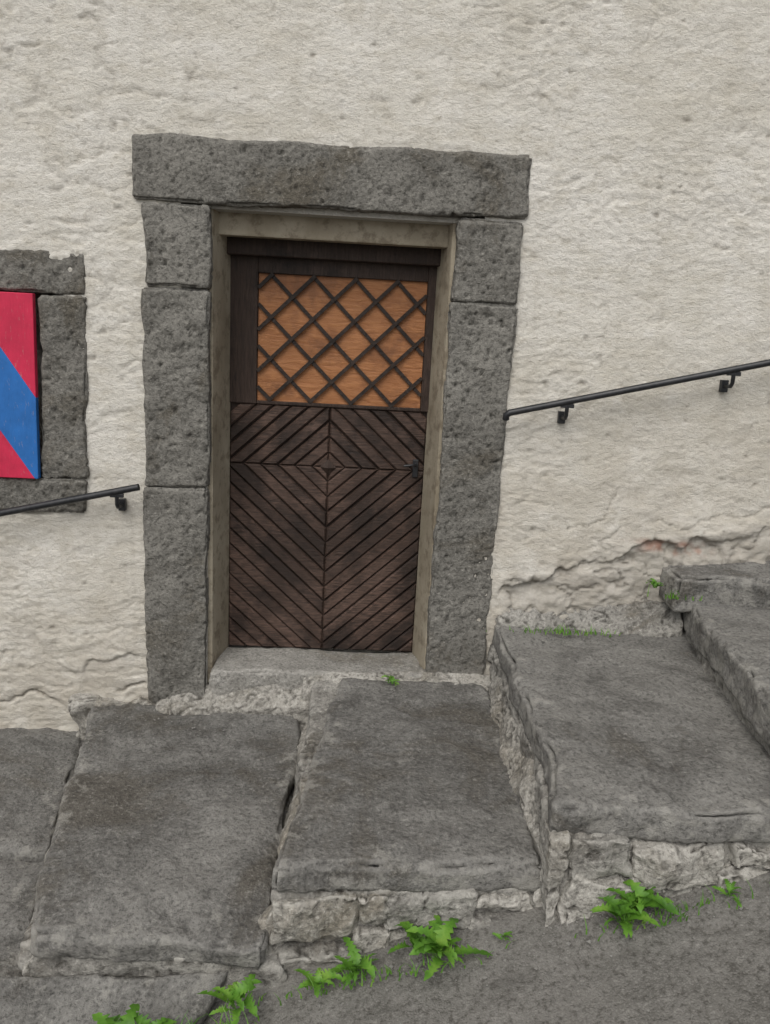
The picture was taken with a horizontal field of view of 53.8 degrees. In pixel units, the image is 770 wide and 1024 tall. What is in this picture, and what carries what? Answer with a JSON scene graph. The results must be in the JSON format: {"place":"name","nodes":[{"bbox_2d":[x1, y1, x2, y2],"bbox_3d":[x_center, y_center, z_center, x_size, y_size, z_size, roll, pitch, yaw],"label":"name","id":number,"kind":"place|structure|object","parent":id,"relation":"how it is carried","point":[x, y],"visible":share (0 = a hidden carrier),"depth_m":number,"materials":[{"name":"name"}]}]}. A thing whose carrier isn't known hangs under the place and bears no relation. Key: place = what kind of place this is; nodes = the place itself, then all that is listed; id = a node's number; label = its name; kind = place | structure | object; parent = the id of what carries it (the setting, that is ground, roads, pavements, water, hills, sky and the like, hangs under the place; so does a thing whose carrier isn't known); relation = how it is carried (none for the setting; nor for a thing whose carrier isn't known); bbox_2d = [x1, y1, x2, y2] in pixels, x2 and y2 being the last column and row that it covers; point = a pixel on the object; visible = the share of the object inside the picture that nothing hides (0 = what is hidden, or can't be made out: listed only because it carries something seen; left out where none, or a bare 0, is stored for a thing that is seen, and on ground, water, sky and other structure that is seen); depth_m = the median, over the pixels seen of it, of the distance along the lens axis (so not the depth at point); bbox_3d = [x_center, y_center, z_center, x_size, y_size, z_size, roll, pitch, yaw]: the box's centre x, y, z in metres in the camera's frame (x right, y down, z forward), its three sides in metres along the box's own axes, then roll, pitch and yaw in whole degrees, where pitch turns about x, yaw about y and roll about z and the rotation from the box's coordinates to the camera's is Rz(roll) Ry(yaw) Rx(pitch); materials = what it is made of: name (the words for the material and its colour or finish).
{"place":"outdoors","nodes":[
{"label":"outdoors","id":0,"kind":"place"},
{"bbox_2d":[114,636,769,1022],"bbox_3d":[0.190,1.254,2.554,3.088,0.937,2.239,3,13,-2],"label":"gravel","id":1,"kind":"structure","parent":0,"point":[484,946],"depth_m":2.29,"materials":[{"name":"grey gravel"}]},
{"bbox_2d":[202,869,769,1023],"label":"street","id":2,"kind":"structure","parent":0,"point":[716,970],"depth_m":2.20,"materials":[{"name":"grey asphalt"}]},
{"bbox_2d":[0,291,411,652],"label":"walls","id":3,"kind":"structure","parent":2,"relation":"on","point":[39,349],"depth_m":3.75,"materials":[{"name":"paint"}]},
{"bbox_2d":[295,967,342,997],"bbox_3d":[-0.200,1.407,2.270,0.155,0.052,0.107,3,13,-2],"label":"weed","id":4,"kind":"object","parent":2,"relation":"on","point":[326,976],"visible":0.98,"depth_m":2.28,"materials":[{"name":"green plant"}]},
{"bbox_2d":[330,937,377,985],"bbox_3d":[-0.087,1.358,2.288,0.153,0.075,0.160,7,13,18],"label":"weed","id":5,"kind":"object","parent":2,"relation":"on","point":[364,962],"visible":0.97,"depth_m":2.29,"materials":[{"name":"green plant"}]},
{"bbox_2d":[235,940,511,1009],"bbox_3d":[-0.035,1.381,2.260,0.841,0.249,0.110,3,13,-2],"label":"grass tuft","id":6,"kind":"object","parent":2,"relation":"on","point":[381,969],"visible":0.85,"depth_m":2.26,"materials":[{"name":"green plant"}]},
{"bbox_2d":[0,0,769,731],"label":"plaster wall","id":7,"kind":"structure","parent":2,"relation":"on","point":[636,132],"depth_m":3.27,"materials":[{"name":"beige paint"}]},
{"bbox_2d":[0,249,85,294],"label":"window lintel","id":8,"kind":"structure","parent":7,"relation":"attached to","point":[40,271],"depth_m":3.25,"materials":[{"name":"grey stone"}]},
{"bbox_2d":[0,292,40,478],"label":"painted shutter","id":9,"kind":"object","parent":8,"relation":"attached to","point":[19,435],"visible":1,"depth_m":3.33,"materials":[{"name":"red paint"}]},
{"bbox_2d":[0,472,87,512],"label":"window sill","id":10,"kind":"structure","parent":7,"relation":"attached to","point":[15,492],"depth_m":3.45,"materials":[{"name":"grey stone"}]},
{"bbox_2d":[37,295,89,478],"bbox_3d":[-1.426,-0.559,3.438,0.232,0.818,0.186,3,13,-2],"label":"window jamb","id":11,"kind":"object","parent":10,"relation":"on","point":[64,371],"depth_m":3.36,"materials":[{"name":"grey stone"}]},
{"bbox_2d":[0,484,139,516],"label":"handrail","id":12,"kind":"object","parent":7,"relation":"attached to","point":[117,494],"visible":1,"depth_m":3.38,"materials":[{"name":"black metal"}]},
{"bbox_2d":[503,359,769,423],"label":"handrail","id":13,"kind":"object","parent":7,"relation":"attached to","point":[733,372],"visible":1,"depth_m":3.35,"materials":[{"name":"black metal"}]},
{"bbox_2d":[0,560,769,1023],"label":"stone steps","id":14,"kind":"structure","parent":2,"relation":"on","point":[308,808],"depth_m":2.70,"materials":[{"name":"grey stone"}]},
{"bbox_2d":[92,1004,139,1023],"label":"weed","id":15,"kind":"object","parent":14,"relation":"on","point":[127,1018],"visible":1,"depth_m":2.18,"materials":[{"name":"green plant"}]},
{"bbox_2d":[134,1012,176,1023],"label":"weed","id":16,"kind":"object","parent":14,"relation":"on","point":[139,1019],"visible":0.91,"depth_m":2.19,"materials":[{"name":"green plant"}]},
{"bbox_2d":[143,486,209,704],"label":"jamb block","id":17,"kind":"structure","parent":14,"relation":"on","point":[176,529],"depth_m":3.57,"materials":[{"name":"grey stone"}]},
{"bbox_2d":[141,287,211,487],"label":"jamb block","id":18,"kind":"structure","parent":17,"relation":"on","point":[176,363],"depth_m":3.37,"materials":[{"name":"grey stone"}]},
{"bbox_2d":[141,202,212,289],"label":"jamb block","id":19,"kind":"structure","parent":18,"relation":"on","point":[179,244],"depth_m":3.23,"materials":[{"name":"grey stone"}]},
{"bbox_2d":[131,133,531,218],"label":"lintel","id":20,"kind":"structure","parent":19,"relation":"on","point":[195,170],"depth_m":3.19,"materials":[{"name":"grey stone"}]},
{"bbox_2d":[219,212,448,248],"bbox_3d":[-0.224,-1.268,3.379,1.020,0.125,0.060,3,13,-2],"label":"head board","id":21,"kind":"object","parent":20,"relation":"attached to","point":[315,229],"visible":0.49,"depth_m":3.35,"materials":[{"name":"grey wood"}]},
{"bbox_2d":[227,236,440,266],"bbox_3d":[-0.230,-1.263,3.518,0.980,0.195,0.130,3,13,-2],"label":"door frame","id":22,"kind":"object","parent":21,"relation":"attached to","point":[325,251],"visible":0.24,"depth_m":3.47,"materials":[{"name":"brown wood"}]},
{"bbox_2d":[188,204,484,224],"bbox_3d":[-0.226,-1.413,3.328,1.620,0.240,0.175,3,13,-2],"label":"joint","id":23,"kind":"object","parent":20,"relation":"attached to","point":[322,213],"visible":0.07,"depth_m":3.28,"materials":[{"name":"grey concrete"}]},
{"bbox_2d":[181,286,208,684],"bbox_3d":[-0.951,-0.201,3.576,0.260,2.295,0.188,3,13,-2],"label":"joint","id":24,"kind":"object","parent":14,"relation":"on","point":[206,659],"visible":0.07,"depth_m":3.68,"materials":[{"name":"grey concrete"}]},
{"bbox_2d":[174,1001,259,1023],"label":"grass tuft","id":25,"kind":"object","parent":14,"relation":"on","point":[227,1021],"visible":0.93,"depth_m":2.19,"materials":[{"name":"green plant"}]},
{"bbox_2d":[208,209,230,682],"bbox_3d":[-0.793,-0.255,3.611,0.072,2.200,0.225,3,13,-2],"label":"reveal","id":26,"kind":"object","parent":14,"relation":"on","point":[218,576],"visible":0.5,"depth_m":3.59,"materials":[{"name":"grey stone"}]},
{"bbox_2d":[229,284,427,649],"bbox_3d":[-0.285,-0.242,3.778,0.964,1.945,0.038,3,13,-2],"label":"door backing","id":27,"kind":"object","parent":26,"relation":"attached to","point":[233,405],"depth_m":3.78,"materials":[{"name":"black wood"}]},
{"bbox_2d":[230,255,258,403],"bbox_3d":[-0.668,-0.865,3.598,0.130,0.691,0.032,3,13,-2],"label":"stile","id":28,"kind":"object","parent":27,"relation":"attached to","point":[244,281],"visible":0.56,"depth_m":3.58,"materials":[{"name":"brown wood"}]},
{"bbox_2d":[257,272,273,288],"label":"lattice bar","id":29,"kind":"object","parent":28,"relation":"attached to","point":[266,280],"visible":1,"depth_m":3.53,"materials":[{"name":"brown wood"}]},
{"bbox_2d":[256,275,316,330],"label":"lattice bar","id":30,"kind":"object","parent":28,"relation":"attached to","point":[286,303],"visible":1,"depth_m":3.56,"materials":[{"name":"brown wood"}]},
{"bbox_2d":[256,277,358,371],"bbox_3d":[-0.370,-0.883,3.589,0.472,0.463,0.010,3,13,-2],"label":"lattice bar","id":31,"kind":"object","parent":28,"relation":"attached to","point":[308,323],"visible":1,"depth_m":3.58,"materials":[{"name":"brown wood"}]},
{"bbox_2d":[229,462,327,647],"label":"slats","id":32,"kind":"object","parent":27,"relation":"attached to","point":[260,600],"visible":1,"depth_m":3.84,"materials":[{"name":"brown wood"}]},
{"bbox_2d":[320,459,335,474],"bbox_3d":[-0.280,-0.217,3.728,0.080,0.080,0.025,3,13,-2],"label":"boss","id":33,"kind":"object","parent":32,"relation":"attached to","point":[328,467],"visible":1,"depth_m":3.73,"materials":[{"name":"brown wood"}]},
{"bbox_2d":[230,403,329,465],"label":"slats","id":34,"kind":"object","parent":27,"relation":"attached to","point":[315,455],"visible":1,"depth_m":3.70,"materials":[{"name":"brown wood"}]},
{"bbox_2d":[257,273,427,407],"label":"wooden panel","id":35,"kind":"structure","parent":27,"relation":"attached to","point":[313,298],"depth_m":3.62,"materials":[{"name":"orange wood"}]},
{"bbox_2d":[308,294,427,403],"bbox_3d":[-0.086,-0.773,3.622,0.552,0.542,0.010,3,13,-2],"label":"lattice bar","id":36,"kind":"object","parent":35,"relation":"attached to","point":[368,348],"visible":1,"depth_m":3.62,"materials":[{"name":"brown wood"}]},
{"bbox_2d":[348,336,424,405],"bbox_3d":[0.007,-0.675,3.647,0.356,0.350,0.010,3,13,-2],"label":"lattice bar","id":37,"kind":"object","parent":35,"relation":"attached to","point":[386,371],"visible":1,"depth_m":3.64,"materials":[{"name":"brown wood"}]},
{"bbox_2d":[258,257,428,281],"bbox_3d":[-0.192,-1.140,3.549,0.794,0.085,0.031,3,13,-2],"label":"top rail","id":38,"kind":"object","parent":27,"relation":"attached to","point":[305,267],"visible":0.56,"depth_m":3.54,"materials":[{"name":"brown wood"}]},
{"bbox_2d":[356,280,423,355],"bbox_3d":[0.020,-0.923,3.598,0.356,0.350,0.010,3,13,-2],"label":"lattice bar","id":39,"kind":"object","parent":38,"relation":"attached to","point":[388,316],"visible":1,"depth_m":3.59,"materials":[{"name":"brown wood"}]},
{"bbox_2d":[322,467,423,651],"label":"slats","id":40,"kind":"object","parent":27,"relation":"attached to","point":[356,560],"visible":1,"depth_m":3.85,"materials":[{"name":"brown wood"}]},
{"bbox_2d":[329,407,426,470],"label":"slats","id":41,"kind":"object","parent":27,"relation":"attached to","point":[352,426],"visible":0.99,"depth_m":3.72,"materials":[{"name":"brown wood"}]},
{"bbox_2d":[257,400,419,411],"bbox_3d":[-0.225,-0.515,3.684,0.790,0.016,0.023,3,13,-2],"label":"window sill rail","id":42,"kind":"object","parent":41,"relation":"on","point":[337,405],"depth_m":3.67,"materials":[{"name":"brown wood"}]},
{"bbox_2d":[257,385,271,400],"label":"lattice bar","id":43,"kind":"object","parent":42,"relation":"on","point":[263,393],"visible":1,"depth_m":3.65,"materials":[{"name":"brown wood"}]},
{"bbox_2d":[257,345,309,400],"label":"lattice bar","id":44,"kind":"object","parent":42,"relation":"on","point":[284,374],"visible":1,"depth_m":3.64,"materials":[{"name":"brown wood"}]},
{"bbox_2d":[258,302,352,404],"bbox_3d":[-0.377,-0.749,3.626,0.472,0.463,0.010,3,13,-2],"label":"lattice bar","id":45,"kind":"object","parent":42,"relation":"on","point":[302,351],"visible":1,"depth_m":3.62,"materials":[{"name":"brown wood"}]},
{"bbox_2d":[272,275,390,404],"bbox_3d":[-0.249,-0.811,3.616,0.614,0.602,0.010,3,13,-2],"label":"lattice bar","id":46,"kind":"object","parent":42,"relation":"on","point":[329,338],"visible":1,"depth_m":3.61,"materials":[{"name":"brown wood"}]},
{"bbox_2d":[267,279,399,401],"bbox_3d":[-0.249,-0.810,3.609,0.614,0.602,0.010,3,13,-2],"label":"lattice bar","id":47,"kind":"object","parent":42,"relation":"on","point":[336,338],"visible":1,"depth_m":3.60,"materials":[{"name":"brown wood"}]},
{"bbox_2d":[388,377,422,407],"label":"lattice bar","id":48,"kind":"object","parent":42,"relation":"on","point":[405,392],"visible":1,"depth_m":3.67,"materials":[{"name":"brown wood"}]},
{"bbox_2d":[404,463,416,466],"bbox_3d":[0.124,-0.229,3.724,0.067,0.018,0.040,3,13,-2],"label":"latch lever","id":49,"kind":"object","parent":41,"relation":"attached to","point":[411,465],"visible":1,"depth_m":3.71,"materials":[{"name":"black metal"}]},
{"bbox_2d":[412,459,418,477],"bbox_3d":[0.150,-0.215,3.752,0.028,0.090,0.012,3,13,-2],"label":"latch plate","id":50,"kind":"object","parent":41,"relation":"attached to","point":[415,471],"visible":1,"depth_m":3.75,"materials":[{"name":"black metal"}]},
{"bbox_2d":[420,267,436,411],"bbox_3d":[0.209,-0.826,3.631,0.040,0.691,0.032,3,13,-2],"label":"stile","id":51,"kind":"object","parent":27,"relation":"attached to","point":[429,325],"visible":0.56,"depth_m":3.62,"materials":[{"name":"brown wood"}]},
{"bbox_2d":[314,278,420,396],"bbox_3d":[-0.083,-0.834,3.615,0.552,0.542,0.010,3,13,-2],"label":"lattice bar","id":52,"kind":"object","parent":51,"relation":"attached to","point":[362,331],"visible":1,"depth_m":3.61,"materials":[{"name":"brown wood"}]},
{"bbox_2d":[395,280,425,314],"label":"lattice bar","id":53,"kind":"object","parent":51,"relation":"attached to","point":[410,296],"visible":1,"depth_m":3.58,"materials":[{"name":"brown wood"}]},
{"bbox_2d":[198,974,261,1023],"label":"weed","id":54,"kind":"object","parent":14,"relation":"on","point":[236,991],"visible":0.99,"depth_m":2.23,"materials":[{"name":"green plant"}]},
{"bbox_2d":[381,675,399,684],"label":"weed","id":55,"kind":"object","parent":14,"relation":"on","point":[391,679],"visible":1,"depth_m":3.59,"materials":[{"name":"green plant"}]},
{"bbox_2d":[412,223,456,668],"bbox_3d":[0.233,-0.209,3.651,0.072,2.200,0.225,3,13,-2],"label":"reveal","id":56,"kind":"object","parent":14,"relation":"on","point":[432,463],"visible":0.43,"depth_m":3.60,"materials":[{"name":"beige stone"}]},
{"bbox_2d":[425,302,517,674],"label":"jamb block","id":57,"kind":"structure","parent":14,"relation":"on","point":[481,339],"depth_m":3.50,"materials":[{"name":"grey stone"}]},
{"bbox_2d":[450,218,523,304],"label":"jamb block","id":58,"kind":"structure","parent":57,"relation":"on","point":[487,263],"depth_m":3.29,"materials":[{"name":"grey stone"}]},
{"bbox_2d":[486,623,621,636],"bbox_3d":[0.797,0.551,3.558,0.655,0.040,0.099,3,13,-2],"label":"grass tuft","id":59,"kind":"object","parent":14,"relation":"on","point":[562,630],"visible":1,"depth_m":3.57,"materials":[{"name":"green plant"}]},
{"bbox_2d":[646,578,662,587],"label":"weed","id":60,"kind":"object","parent":14,"relation":"on","point":[654,583],"visible":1,"depth_m":3.57,"materials":[{"name":"green plant"}]},
{"bbox_2d":[647,584,702,600],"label":"grass tuft","id":61,"kind":"object","parent":14,"relation":"on","point":[672,594],"visible":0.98,"depth_m":3.52,"materials":[{"name":"green plant"}]},
{"bbox_2d":[387,921,426,955],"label":"weed","id":62,"kind":"object","parent":2,"relation":"on","point":[413,937],"visible":0.62,"depth_m":2.32,"materials":[{"name":"green plant"}]},
{"bbox_2d":[406,915,492,980],"bbox_3d":[0.173,1.298,2.300,0.235,0.086,0.205,-3,14,-27],"label":"weed","id":63,"kind":"object","parent":2,"relation":"on","point":[438,933],"visible":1,"depth_m":2.28,"materials":[{"name":"green plant"}]},
{"bbox_2d":[492,931,511,940],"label":"weed","id":64,"kind":"object","parent":2,"relation":"on","point":[499,935],"visible":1,"depth_m":2.32,"materials":[{"name":"green plant"}]},
{"bbox_2d":[590,894,660,937],"bbox_3d":[0.705,1.192,2.263,0.189,0.081,0.189,3,13,-2],"label":"weed","id":65,"kind":"object","parent":2,"relation":"on","point":[621,910],"visible":0.95,"depth_m":2.26,"materials":[{"name":"green plant"}]},
{"bbox_2d":[606,879,679,914],"bbox_3d":[0.774,1.167,2.304,0.213,0.090,0.144,6,13,14],"label":"weed","id":66,"kind":"object","parent":2,"relation":"on","point":[646,898],"visible":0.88,"depth_m":2.28,"materials":[{"name":"green plant"}]},
{"bbox_2d":[574,879,753,940],"bbox_3d":[0.964,1.167,2.244,0.789,0.258,0.100,3,13,-2],"label":"grass tuft","id":67,"kind":"object","parent":2,"relation":"on","point":[670,916],"visible":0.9,"depth_m":2.25,"materials":[{"name":"green plant"}]},
{"bbox_2d":[712,879,742,907],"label":"weed","id":68,"kind":"object","parent":2,"relation":"on","point":[730,888],"visible":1,"depth_m":2.28,"materials":[{"name":"green plant"}]}
]}

